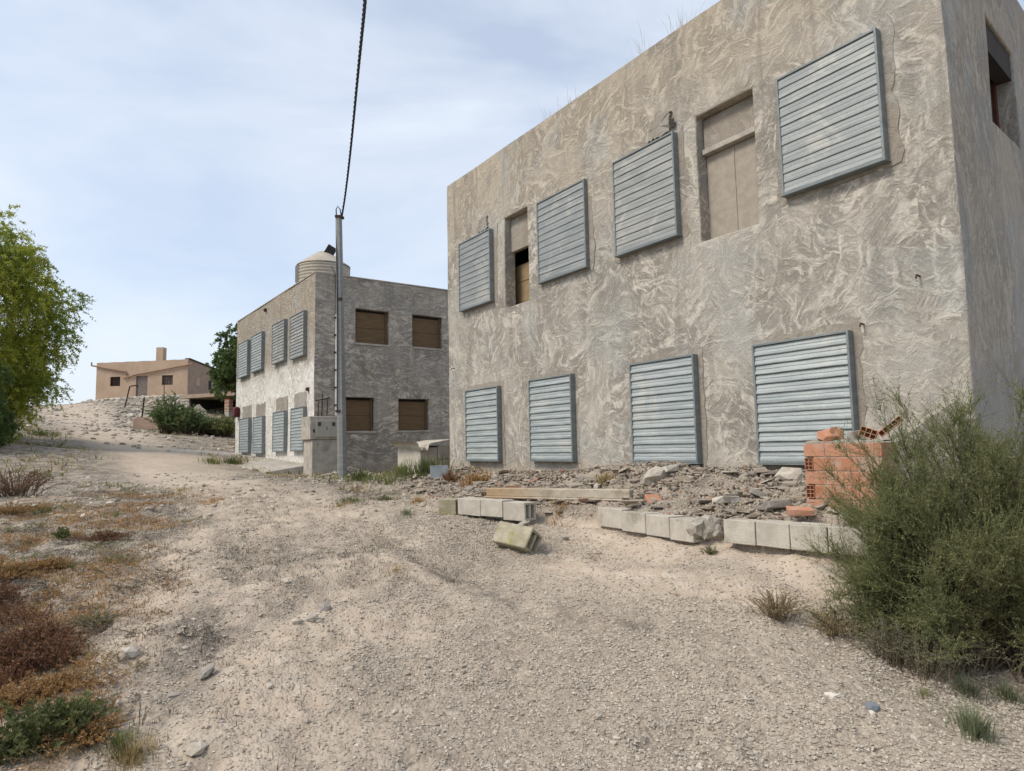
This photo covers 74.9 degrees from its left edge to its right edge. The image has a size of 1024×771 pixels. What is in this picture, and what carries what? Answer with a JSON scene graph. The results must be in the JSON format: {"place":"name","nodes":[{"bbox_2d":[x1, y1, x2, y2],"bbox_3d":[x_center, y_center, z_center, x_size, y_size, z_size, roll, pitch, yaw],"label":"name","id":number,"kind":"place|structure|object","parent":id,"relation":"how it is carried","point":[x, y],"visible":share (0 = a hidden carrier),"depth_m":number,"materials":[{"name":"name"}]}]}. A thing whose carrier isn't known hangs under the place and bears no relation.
{"place":"outdoors","nodes":[
{"label":"outdoors","id":0,"kind":"place"},
{"bbox_2d":[0,490,460,769],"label":"dead grass","id":1,"kind":"structure","parent":0,"point":[106,525],"depth_m":6.25,"materials":[{"name":"plant"}]},
{"bbox_2d":[6,482,694,721],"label":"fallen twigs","id":2,"kind":"object","parent":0,"point":[156,556],"visible":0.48,"depth_m":6.62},
{"bbox_2d":[0,397,1023,770],"bbox_3d":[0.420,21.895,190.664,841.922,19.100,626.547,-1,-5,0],"label":"ground","id":3,"kind":"structure","parent":0,"point":[150,459],"depth_m":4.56,"materials":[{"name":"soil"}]},
{"bbox_2d":[0,363,22,446],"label":"dark tree","id":4,"kind":"object","parent":3,"relation":"on","point":[8,426],"visible":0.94,"depth_m":19.08,"materials":[{"name":"green plant"}]},
{"bbox_2d":[0,566,36,611],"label":"rust weed","id":5,"kind":"object","parent":3,"relation":"on","point":[4,597],"visible":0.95,"depth_m":5.17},
{"bbox_2d":[0,721,42,764],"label":"green weed","id":6,"kind":"object","parent":3,"relation":"on","point":[16,755],"visible":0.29,"depth_m":3.10,"materials":[{"name":"green plant"}]},
{"bbox_2d":[0,500,49,515],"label":"dead weed","id":7,"kind":"object","parent":3,"relation":"on","point":[11,511],"visible":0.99,"depth_m":9.32,"materials":[{"name":"orange plant"}]},
{"bbox_2d":[0,561,61,581],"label":"dead weed","id":8,"kind":"object","parent":3,"relation":"on","point":[14,574],"visible":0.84,"depth_m":5.95,"materials":[{"name":"orange plant"}]},
{"bbox_2d":[0,463,71,497],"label":"dry shrub","id":9,"kind":"object","parent":3,"relation":"on","point":[18,489],"visible":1,"depth_m":12.15,"materials":[{"name":"plant"}]},
{"bbox_2d":[0,620,79,669],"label":"rust weed","id":10,"kind":"object","parent":3,"relation":"on","point":[14,637],"visible":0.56,"depth_m":4.20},
{"bbox_2d":[0,670,83,724],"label":"dead weed","id":11,"kind":"object","parent":3,"relation":"on","point":[6,692],"visible":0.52,"depth_m":3.63,"materials":[{"name":"orange plant"}]},
{"bbox_2d":[0,579,91,688],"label":"rust undergrowth","id":12,"kind":"object","parent":3,"relation":"on","point":[14,674],"visible":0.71,"depth_m":4.39,"materials":[{"name":"plant"}]},
{"bbox_2d":[19,429,74,437],"bbox_3d":[-18.512,1.840,26.337,2.236,0.541,2.307,0,-5,-12],"label":"grass patch","id":13,"kind":"object","parent":3,"relation":"on","point":[44,433],"visible":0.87,"depth_m":26.31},
{"bbox_2d":[0,204,95,442],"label":"pepper tree","id":14,"kind":"object","parent":3,"relation":"on","point":[33,379],"visible":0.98,"depth_m":22.27,"materials":[{"name":"green plant"}]},
{"bbox_2d":[10,554,85,573],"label":"dead weed","id":15,"kind":"object","parent":3,"relation":"on","point":[45,563],"visible":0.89,"depth_m":6.17,"materials":[{"name":"orange plant"}]},
{"bbox_2d":[0,614,97,655],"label":"dead weed","id":16,"kind":"object","parent":3,"relation":"on","point":[67,630],"visible":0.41,"depth_m":4.44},
{"bbox_2d":[0,666,104,699],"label":"dead weed","id":17,"kind":"object","parent":3,"relation":"on","point":[51,685],"visible":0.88,"depth_m":3.73,"materials":[{"name":"orange plant"}]},
{"bbox_2d":[0,695,106,765],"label":"green weed","id":18,"kind":"object","parent":3,"relation":"on","point":[19,728],"visible":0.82,"depth_m":3.10,"materials":[{"name":"plant"}]},
{"bbox_2d":[16,632,97,674],"bbox_3d":[-2.848,1.647,4.157,0.394,0.233,0.453,-1,-5,0],"label":"rust weed","id":19,"kind":"object","parent":3,"relation":"on","point":[46,657],"visible":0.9,"depth_m":4.10,"materials":[{"name":"plant"}]},
{"bbox_2d":[50,526,70,539],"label":"green weed","id":20,"kind":"object","parent":3,"relation":"on","point":[61,534],"visible":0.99,"depth_m":7.32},
{"bbox_2d":[26,695,104,744],"bbox_3d":[-2.150,1.604,3.198,0.347,0.234,0.348,2,-6,-32],"label":"green weed","id":21,"kind":"object","parent":3,"relation":"on","point":[78,713],"visible":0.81,"depth_m":3.17,"materials":[{"name":"plant"}]},
{"bbox_2d":[0,530,136,740],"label":"orange undergrowth","id":22,"kind":"object","parent":3,"relation":"on","point":[83,663],"visible":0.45,"depth_m":4.29,"materials":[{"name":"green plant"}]},
{"bbox_2d":[0,484,147,576],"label":"olive undergrowth","id":23,"kind":"object","parent":3,"relation":"on","point":[40,525],"visible":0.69,"depth_m":7.54,"materials":[{"name":"brown plant"}]},
{"bbox_2d":[0,525,155,770],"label":"straw undergrowth","id":24,"kind":"object","parent":3,"relation":"on","point":[66,578],"visible":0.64,"depth_m":4.03,"materials":[{"name":"beige plant"}]},
{"bbox_2d":[36,712,135,754],"bbox_3d":[-2.078,1.641,3.168,0.438,0.148,0.443,-1,-5,0],"label":"dead weed","id":25,"kind":"object","parent":3,"relation":"on","point":[97,731],"visible":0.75,"depth_m":3.15,"materials":[{"name":"orange plant"}]},
{"bbox_2d":[65,688,121,720],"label":"green weed","id":26,"kind":"object","parent":3,"relation":"on","point":[86,694],"visible":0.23,"depth_m":3.50,"materials":[{"name":"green plant"}]},
{"bbox_2d":[53,609,135,627],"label":"grey weed","id":27,"kind":"object","parent":3,"relation":"on","point":[101,620],"visible":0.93,"depth_m":4.75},
{"bbox_2d":[65,530,150,541],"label":"dead weed","id":28,"kind":"object","parent":3,"relation":"on","point":[108,535],"visible":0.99,"depth_m":7.23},
{"bbox_2d":[0,504,216,638],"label":"grey undergrowth","id":29,"kind":"object","parent":3,"relation":"on","point":[129,587],"visible":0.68,"depth_m":5.66,"materials":[{"name":"plant"}]},
{"bbox_2d":[91,721,146,763],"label":"grass tuft","id":30,"kind":"object","parent":3,"relation":"on","point":[116,739],"visible":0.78,"depth_m":3.16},
{"bbox_2d":[84,726,167,770],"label":"grass tuft","id":31,"kind":"object","parent":3,"relation":"on","point":[129,754],"visible":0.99,"depth_m":3.11,"materials":[{"name":"plant"}]},
{"bbox_2d":[121,645,139,657],"bbox_3d":[-2.329,1.626,4.085,0.084,0.068,0.103,-3,-6,22],"label":"stone","id":32,"kind":"object","parent":3,"relation":"on","point":[131,651],"visible":1,"depth_m":4.06,"materials":[{"name":"stone"}]},
{"bbox_2d":[81,394,181,402],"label":"stone footing","id":33,"kind":"object","parent":3,"relation":"on","point":[135,397],"visible":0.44,"depth_m":60.93,"materials":[{"name":"stone"}]},
{"bbox_2d":[133,417,157,428],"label":"wall","id":34,"kind":"structure","parent":3,"relation":"on","point":[140,423],"depth_m":35.00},
{"bbox_2d":[111,399,188,429],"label":"rock slope","id":35,"kind":"structure","parent":3,"relation":"on","point":[126,416],"depth_m":50.48,"materials":[{"name":"stone"}]},
{"bbox_2d":[91,347,225,399],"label":"farmhouse","id":36,"kind":"object","parent":3,"relation":"on","point":[186,376],"visible":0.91,"depth_m":62.71,"materials":[{"name":"paint"}]},
{"bbox_2d":[136,376,147,395],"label":"door","id":37,"kind":"structure","parent":36,"relation":"in","point":[142,381],"depth_m":62.69,"materials":[{"name":"grey wood"}]},
{"bbox_2d":[162,375,172,384],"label":"window","id":38,"kind":"structure","parent":36,"relation":"in","point":[167,379],"depth_m":62.66,"materials":[{"name":"metal"}]},
{"bbox_2d":[141,390,198,433],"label":"shrub","id":39,"kind":"object","parent":3,"relation":"on","point":[155,414],"visible":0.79,"depth_m":32.66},
{"bbox_2d":[154,404,215,434],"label":"shrub","id":40,"kind":"object","parent":3,"relation":"on","point":[187,423],"visible":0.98,"depth_m":32.75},
{"bbox_2d":[185,741,207,755],"bbox_3d":[-1.513,1.738,3.198,0.104,0.056,0.091,-6,-7,44],"label":"stone","id":41,"kind":"object","parent":3,"relation":"on","point":[195,748],"visible":1,"depth_m":3.18,"materials":[{"name":"stone"}]},
{"bbox_2d":[199,662,213,679],"bbox_3d":[-1.795,1.684,3.931,0.081,0.077,0.103,2,-6,-30],"label":"stone","id":42,"kind":"object","parent":3,"relation":"on","point":[207,671],"visible":1,"depth_m":3.90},
{"bbox_2d":[192,416,223,434],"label":"shrub","id":43,"kind":"object","parent":3,"relation":"on","point":[201,431],"visible":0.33,"depth_m":33.72,"materials":[{"name":"green plant"}]},
{"bbox_2d":[182,392,235,417],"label":"open carport","id":44,"kind":"object","parent":3,"relation":"on","point":[206,401],"visible":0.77,"depth_m":52.45,"materials":[{"name":"beige concrete"}]},
{"bbox_2d":[201,414,234,436],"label":"shrub","id":45,"kind":"object","parent":3,"relation":"on","point":[226,428],"visible":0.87,"depth_m":33.64,"materials":[{"name":"green plant"}]},
{"bbox_2d":[205,322,236,401],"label":"background tree","id":46,"kind":"object","parent":3,"relation":"on","point":[223,375],"visible":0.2,"depth_m":40.27,"materials":[{"name":"green plant"}]},
{"bbox_2d":[0,397,448,522],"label":"stones","id":47,"kind":"object","parent":3,"relation":"on","point":[117,499],"visible":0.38,"depth_m":15.45,"materials":[{"name":"stone"}]},
{"bbox_2d":[216,456,247,464],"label":"grass patch","id":48,"kind":"object","parent":3,"relation":"on","point":[232,461],"visible":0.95,"depth_m":21.32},
{"bbox_2d":[168,448,302,473],"bbox_3d":[-9.950,2.756,22.973,2.900,1.326,9.600,3,-7,-36],"label":"concrete apron","id":49,"kind":"object","parent":3,"relation":"on","point":[277,466],"visible":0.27,"depth_m":20.95,"materials":[{"name":"concrete"}]},
{"bbox_2d":[0,467,508,770],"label":"dead twigs","id":50,"kind":"object","parent":3,"relation":"on","point":[136,517],"visible":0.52,"depth_m":6.49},
{"bbox_2d":[0,397,526,492],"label":"weeds","id":51,"kind":"object","parent":3,"relation":"on","point":[233,443],"visible":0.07,"depth_m":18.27,"materials":[{"name":"plant"}]},
{"bbox_2d":[301,416,336,475],"bbox_3d":[-5.561,1.969,19.437,0.902,2.106,0.826,3,-7,-35],"label":"meter cabinet","id":52,"kind":"object","parent":3,"relation":"on","point":[319,435],"visible":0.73,"depth_m":19.15,"materials":[{"name":"concrete"}]},
{"bbox_2d":[317,602,330,611],"bbox_3d":[-1.376,1.625,4.895,0.106,0.066,0.071,0,-5,-14],"label":"stone","id":53,"kind":"object","parent":3,"relation":"on","point":[324,606],"visible":0.97,"depth_m":4.88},
{"bbox_2d":[307,494,373,508],"bbox_3d":[-2.475,1.730,10.053,0.942,0.215,0.916,-1,-5,0],"label":"grass patch","id":54,"kind":"object","parent":3,"relation":"on","point":[353,499],"visible":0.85,"depth_m":10.01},
{"bbox_2d":[232,266,449,472],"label":"concrete block house","id":55,"kind":"structure","parent":3,"relation":"on","point":[396,335],"depth_m":21.77,"materials":[{"name":"paint"}]},
{"bbox_2d":[295,244,349,282],"bbox_3d":[-6.398,-3.941,22.675,1.780,1.606,1.780,-1,-5,0],"label":"water tank","id":56,"kind":"object","parent":55,"relation":"on","point":[322,261],"visible":0.34,"depth_m":21.97,"materials":[{"name":"beige plastic"}]},
{"bbox_2d":[335,206,346,476],"bbox_3d":[-4.453,-1.081,17.431,0.338,7.444,0.262,-1,-5,0],"label":"utility pole","id":57,"kind":"object","parent":3,"relation":"on","point":[341,423],"visible":0.95,"depth_m":17.32,"materials":[{"name":"grey metal"}]},
{"bbox_2d":[341,0,366,214],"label":"overhead cable","id":58,"kind":"object","parent":57,"relation":"attached to","point":[359,59],"visible":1,"depth_m":11.97,"materials":[{"name":"black rubber"}]},
{"bbox_2d":[308,466,387,476],"bbox_3d":[-4.219,2.251,17.445,2.134,0.283,0.995,-1,-5,0],"label":"gravel heap","id":59,"kind":"object","parent":3,"relation":"on","point":[350,470],"visible":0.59,"depth_m":17.28,"materials":[{"name":"gravel"}]},
{"bbox_2d":[341,468,376,480],"bbox_3d":[-3.233,1.828,13.832,0.833,0.344,0.774,1,-6,-23],"label":"grass patch","id":60,"kind":"object","parent":3,"relation":"on","point":[360,474],"visible":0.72,"depth_m":13.80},
{"bbox_2d":[368,462,419,483],"bbox_3d":[-2.254,1.691,13.171,1.149,0.527,1.088,-4,-6,31],"label":"grass patch","id":61,"kind":"object","parent":3,"relation":"on","point":[400,469],"visible":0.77,"depth_m":13.02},
{"bbox_2d":[0,463,802,570],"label":"weeds","id":62,"kind":"object","parent":3,"relation":"on","point":[242,519],"visible":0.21,"depth_m":8.56,"materials":[{"name":"green plant"}]},
{"bbox_2d":[390,439,449,470],"bbox_3d":[-1.945,1.989,16.259,1.647,1.336,1.320,3,-7,-35],"label":"block hut","id":63,"kind":"object","parent":3,"relation":"on","point":[410,451],"visible":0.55,"depth_m":15.79,"materials":[{"name":"concrete"}]},
{"bbox_2d":[402,453,455,478],"bbox_3d":[-1.587,1.520,12.909,1.141,0.586,1.037,-1,-5,0],"label":"grass patch","id":64,"kind":"object","parent":3,"relation":"on","point":[425,463],"visible":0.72,"depth_m":12.84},
{"bbox_2d":[430,465,447,478],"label":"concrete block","id":65,"kind":"object","parent":3,"relation":"on","point":[436,470],"visible":0.76,"depth_m":12.40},
{"bbox_2d":[438,498,457,514],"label":"concrete block","id":66,"kind":"object","parent":3,"relation":"on","point":[447,506],"depth_m":8.50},
{"bbox_2d":[436,470,471,482],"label":"grass patch","id":67,"kind":"object","parent":3,"relation":"on","point":[448,478],"visible":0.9,"depth_m":11.76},
{"bbox_2d":[458,497,490,515],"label":"concrete block","id":68,"kind":"object","parent":3,"relation":"on","point":[469,506],"depth_m":8.29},
{"bbox_2d":[456,469,498,486],"bbox_3d":[-0.562,1.534,11.222,0.774,0.371,0.696,-1,-5,0],"label":"grass patch","id":69,"kind":"object","parent":3,"relation":"on","point":[473,478],"visible":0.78,"depth_m":11.16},
{"bbox_2d":[481,499,513,517],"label":"concrete block","id":70,"kind":"object","parent":3,"relation":"on","point":[491,507],"depth_m":7.99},
{"bbox_2d":[492,521,542,553],"bbox_3d":[0.052,1.525,6.647,0.420,0.220,0.220,2,-34,38],"label":"concrete block","id":71,"kind":"object","parent":3,"relation":"on","point":[524,539],"depth_m":6.56,"materials":[{"name":"concrete"}]},
{"bbox_2d":[503,501,535,520],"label":"concrete block","id":72,"kind":"object","parent":3,"relation":"on","point":[518,510],"depth_m":7.72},
{"bbox_2d":[533,497,579,529],"bbox_3d":[0.490,1.467,7.792,0.721,0.363,0.661,-5,-7,36],"label":"grass patch","id":73,"kind":"object","parent":3,"relation":"on","point":[560,504],"visible":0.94,"depth_m":7.76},
{"bbox_2d":[584,471,619,485],"bbox_3d":[1.226,1.244,8.938,0.490,0.261,0.467,-6,-7,42],"label":"grass patch","id":74,"kind":"object","parent":3,"relation":"on","point":[602,481],"visible":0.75,"depth_m":8.90,"materials":[{"name":"plant"}]},
{"bbox_2d":[598,507,632,528],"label":"concrete block","id":75,"kind":"object","parent":3,"relation":"on","point":[610,517],"depth_m":7.11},
{"bbox_2d":[622,511,659,533],"bbox_3d":[1.315,1.388,6.809,0.200,0.200,0.380,2,-7,-27],"label":"concrete block","id":76,"kind":"object","parent":3,"relation":"on","point":[634,521],"depth_m":6.75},
{"bbox_2d":[390,460,917,559],"bbox_3d":[0.116,1.464,9.783,2.667,0.712,10.642,3,-6,-34],"label":"rubble","id":77,"kind":"object","parent":3,"relation":"on","point":[696,471],"visible":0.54,"depth_m":7.87,"materials":[{"name":"stone"}]},
{"bbox_2d":[484,488,632,500],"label":"concrete beam","id":78,"kind":"structure","parent":77,"relation":"on","point":[559,493],"depth_m":8.19,"materials":[{"name":"concrete"}]},
{"bbox_2d":[661,464,678,472],"bbox_3d":[1.906,1.056,8.264,0.290,0.154,0.218,4,-7,-44],"label":"rubble lump","id":79,"kind":"object","parent":77,"relation":"on","point":[671,468],"visible":0.64,"depth_m":8.17,"materials":[{"name":"white paint"}]},
{"bbox_2d":[712,496,739,503],"bbox_3d":[2.154,1.152,6.743,0.237,0.100,0.211,1,-6,-24],"label":"rubble lump","id":80,"kind":"object","parent":77,"relation":"on","point":[723,499],"visible":0.86,"depth_m":6.67,"materials":[{"name":"white paint"}]},
{"bbox_2d":[774,467,804,480],"bbox_3d":[2.992,0.974,7.134,0.363,0.207,0.252,-1,-5,0],"label":"rubble lump","id":81,"kind":"object","parent":77,"relation":"on","point":[786,473],"visible":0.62,"depth_m":7.06,"materials":[{"name":"stone"}]},
{"bbox_2d":[786,506,813,515],"bbox_3d":[2.443,1.063,5.668,0.206,0.079,0.118,-2,-6,14],"label":"brick fragment","id":82,"kind":"object","parent":77,"relation":"on","point":[798,511],"visible":1,"depth_m":5.63,"materials":[{"name":"brick"}]},
{"bbox_2d":[642,466,667,485],"bbox_3d":[1.771,1.123,8.208,0.341,0.268,0.338,-1,-5,0],"label":"rubble lump","id":83,"kind":"object","parent":3,"relation":"on","point":[654,474],"visible":0.71,"depth_m":8.10,"materials":[{"name":"stone"}]},
{"bbox_2d":[646,513,683,537],"bbox_3d":[1.486,1.355,6.483,0.200,0.200,0.343,2,-7,-27],"label":"concrete block","id":84,"kind":"object","parent":3,"relation":"on","point":[658,524],"depth_m":6.42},
{"bbox_2d":[670,517,702,542],"bbox_3d":[1.641,1.333,6.186,0.200,0.200,0.312,3,-7,-27],"label":"concrete block","id":85,"kind":"object","parent":3,"relation":"on","point":[678,527],"depth_m":6.15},
{"bbox_2d":[686,514,723,539],"bbox_3d":[1.748,1.290,6.068,0.352,0.247,0.234,-1,-5,0],"label":"mortar lump","id":86,"kind":"object","parent":3,"relation":"on","point":[706,527],"visible":0.98,"depth_m":5.98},
{"bbox_2d":[699,545,718,554],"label":"dry herb","id":87,"kind":"object","parent":3,"relation":"on","point":[709,549],"visible":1,"depth_m":5.78,"materials":[{"name":"green plant"}]},
{"bbox_2d":[447,0,1023,475],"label":"derelict block","id":88,"kind":"structure","parent":3,"relation":"on","point":[771,234],"depth_m":8.24,"materials":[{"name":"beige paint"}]},
{"bbox_2d":[989,78,999,127],"bbox_3d":[5.625,-3.507,8.003,1.150,1.230,0.055,3,-7,-41],"label":"window frame","id":89,"kind":"structure","parent":88,"relation":"in","point":[994,105],"depth_m":8.32,"materials":[{"name":"brown wood"}]},
{"bbox_2d":[724,518,761,545],"bbox_3d":[2.022,1.264,5.779,0.200,0.200,0.303,5,-8,-37],"label":"concrete block","id":90,"kind":"object","parent":3,"relation":"on","point":[739,531],"depth_m":5.72,"materials":[{"name":"concrete"}]},
{"bbox_2d":[734,586,812,623],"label":"dry herb","id":91,"kind":"object","parent":3,"relation":"on","point":[775,610],"visible":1,"depth_m":4.47,"materials":[{"name":"plant"}]},
{"bbox_2d":[760,499,791,509],"bbox_3d":[2.407,1.102,6.111,0.230,0.134,0.206,0,-5,-14],"label":"rubble lump","id":92,"kind":"object","parent":3,"relation":"on","point":[777,504],"visible":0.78,"depth_m":6.03,"materials":[{"name":"grey stone"}]},
{"bbox_2d":[756,519,799,548],"bbox_3d":[2.212,1.231,5.540,0.200,0.200,0.295,3,-6,-39],"label":"concrete block","id":93,"kind":"object","parent":3,"relation":"on","point":[773,533],"depth_m":5.48,"materials":[{"name":"concrete"}]},
{"bbox_2d":[790,522,837,552],"bbox_3d":[2.401,1.204,5.302,0.200,0.200,0.301,1,-6,-38],"label":"concrete block","id":94,"kind":"object","parent":3,"relation":"on","point":[800,530],"depth_m":5.26,"materials":[{"name":"concrete"}]},
{"bbox_2d":[797,604,879,643],"bbox_3d":[2.083,1.561,4.412,0.476,0.191,0.453,2,-6,-27],"label":"dry herb","id":95,"kind":"object","parent":3,"relation":"on","point":[833,625],"visible":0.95,"depth_m":4.35,"materials":[{"name":"plant"}]},
{"bbox_2d":[803,438,896,513],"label":"brick pier","id":96,"kind":"structure","parent":3,"relation":"on","point":[817,447],"depth_m":5.78,"materials":[{"name":"brick"}]},
{"bbox_2d":[816,427,838,441],"bbox_3d":[2.845,0.469,5.976,0.192,0.196,0.174,2,-6,-34],"label":"brick fragment","id":97,"kind":"object","parent":96,"relation":"on","point":[825,435],"visible":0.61,"depth_m":5.94,"materials":[{"name":"brick"}]},
{"bbox_2d":[858,426,878,439],"bbox_3d":[3.075,0.410,5.761,0.135,0.085,0.200,21,7,30],"label":"loose brick","id":98,"kind":"object","parent":96,"relation":"on","point":[868,434],"visible":0.86,"depth_m":5.71,"materials":[{"name":"brick"}]},
{"bbox_2d":[878,416,901,436],"bbox_3d":[3.209,0.349,5.666,0.220,0.050,0.200,-47,-24,19],"label":"loose brick","id":99,"kind":"object","parent":96,"relation":"on","point":[881,432],"visible":0.53,"depth_m":5.62,"materials":[{"name":"brick"}]},
{"bbox_2d":[828,525,878,555],"bbox_3d":[2.590,1.174,5.064,0.200,0.200,0.292,5,-7,-38],"label":"concrete block","id":100,"kind":"object","parent":3,"relation":"on","point":[834,530],"depth_m":5.02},
{"bbox_2d":[845,598,895,627],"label":"dry herb","id":101,"kind":"object","parent":3,"relation":"on","point":[871,612],"visible":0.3,"depth_m":4.58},
{"bbox_2d":[862,702,880,711],"bbox_3d":[1.935,1.728,3.590,0.079,0.045,0.062,1,-6,-24],"label":"stone","id":102,"kind":"object","parent":3,"relation":"on","point":[874,706],"visible":0.97,"depth_m":3.57,"materials":[{"name":"grey stone"}]},
{"bbox_2d":[839,612,934,673],"bbox_3d":[2.285,1.577,4.187,0.579,0.335,0.563,-5,-7,38],"label":"dry herb","id":103,"kind":"object","parent":3,"relation":"on","point":[896,642],"visible":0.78,"depth_m":4.16,"materials":[{"name":"plant"}]},
{"bbox_2d":[785,351,1023,678],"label":"bush","id":104,"kind":"object","parent":3,"relation":"on","point":[949,558],"visible":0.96,"depth_m":4.28,"materials":[{"name":"green plant"}]},
{"bbox_2d":[890,400,957,479],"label":"stair wall","id":105,"kind":"structure","parent":3,"relation":"on","point":[940,411],"depth_m":6.03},
{"bbox_2d":[847,617,1013,687],"bbox_3d":[2.500,1.590,4.101,0.765,0.375,0.765,0,-5,-10],"label":"dry herb","id":106,"kind":"object","parent":3,"relation":"on","point":[929,665],"visible":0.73,"depth_m":4.02,"materials":[{"name":"plant"}]},
{"bbox_2d":[893,609,1007,677],"bbox_3d":[2.879,1.620,4.322,0.714,0.410,0.701,-1,-5,0],"label":"dry herb","id":107,"kind":"object","parent":3,"relation":"on","point":[972,649],"visible":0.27,"depth_m":4.19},
{"bbox_2d":[933,666,1004,706],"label":"grass tuft","id":108,"kind":"object","parent":3,"relation":"on","point":[968,689],"visible":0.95,"depth_m":3.90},
{"bbox_2d":[934,693,1011,746],"bbox_3d":[2.328,1.698,3.382,0.340,0.214,0.339,-4,-6,30],"label":"grass tuft","id":109,"kind":"object","parent":3,"relation":"on","point":[971,727],"visible":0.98,"depth_m":3.38,"materials":[{"name":"plant"}]},
{"bbox_2d":[973,670,1023,709],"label":"grass tuft","id":110,"kind":"object","parent":3,"relation":"on","point":[1006,692],"visible":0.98,"depth_m":3.89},
{"bbox_2d":[0,0,1023,404],"label":"sky","id":111,"kind":"structure","parent":0,"point":[175,163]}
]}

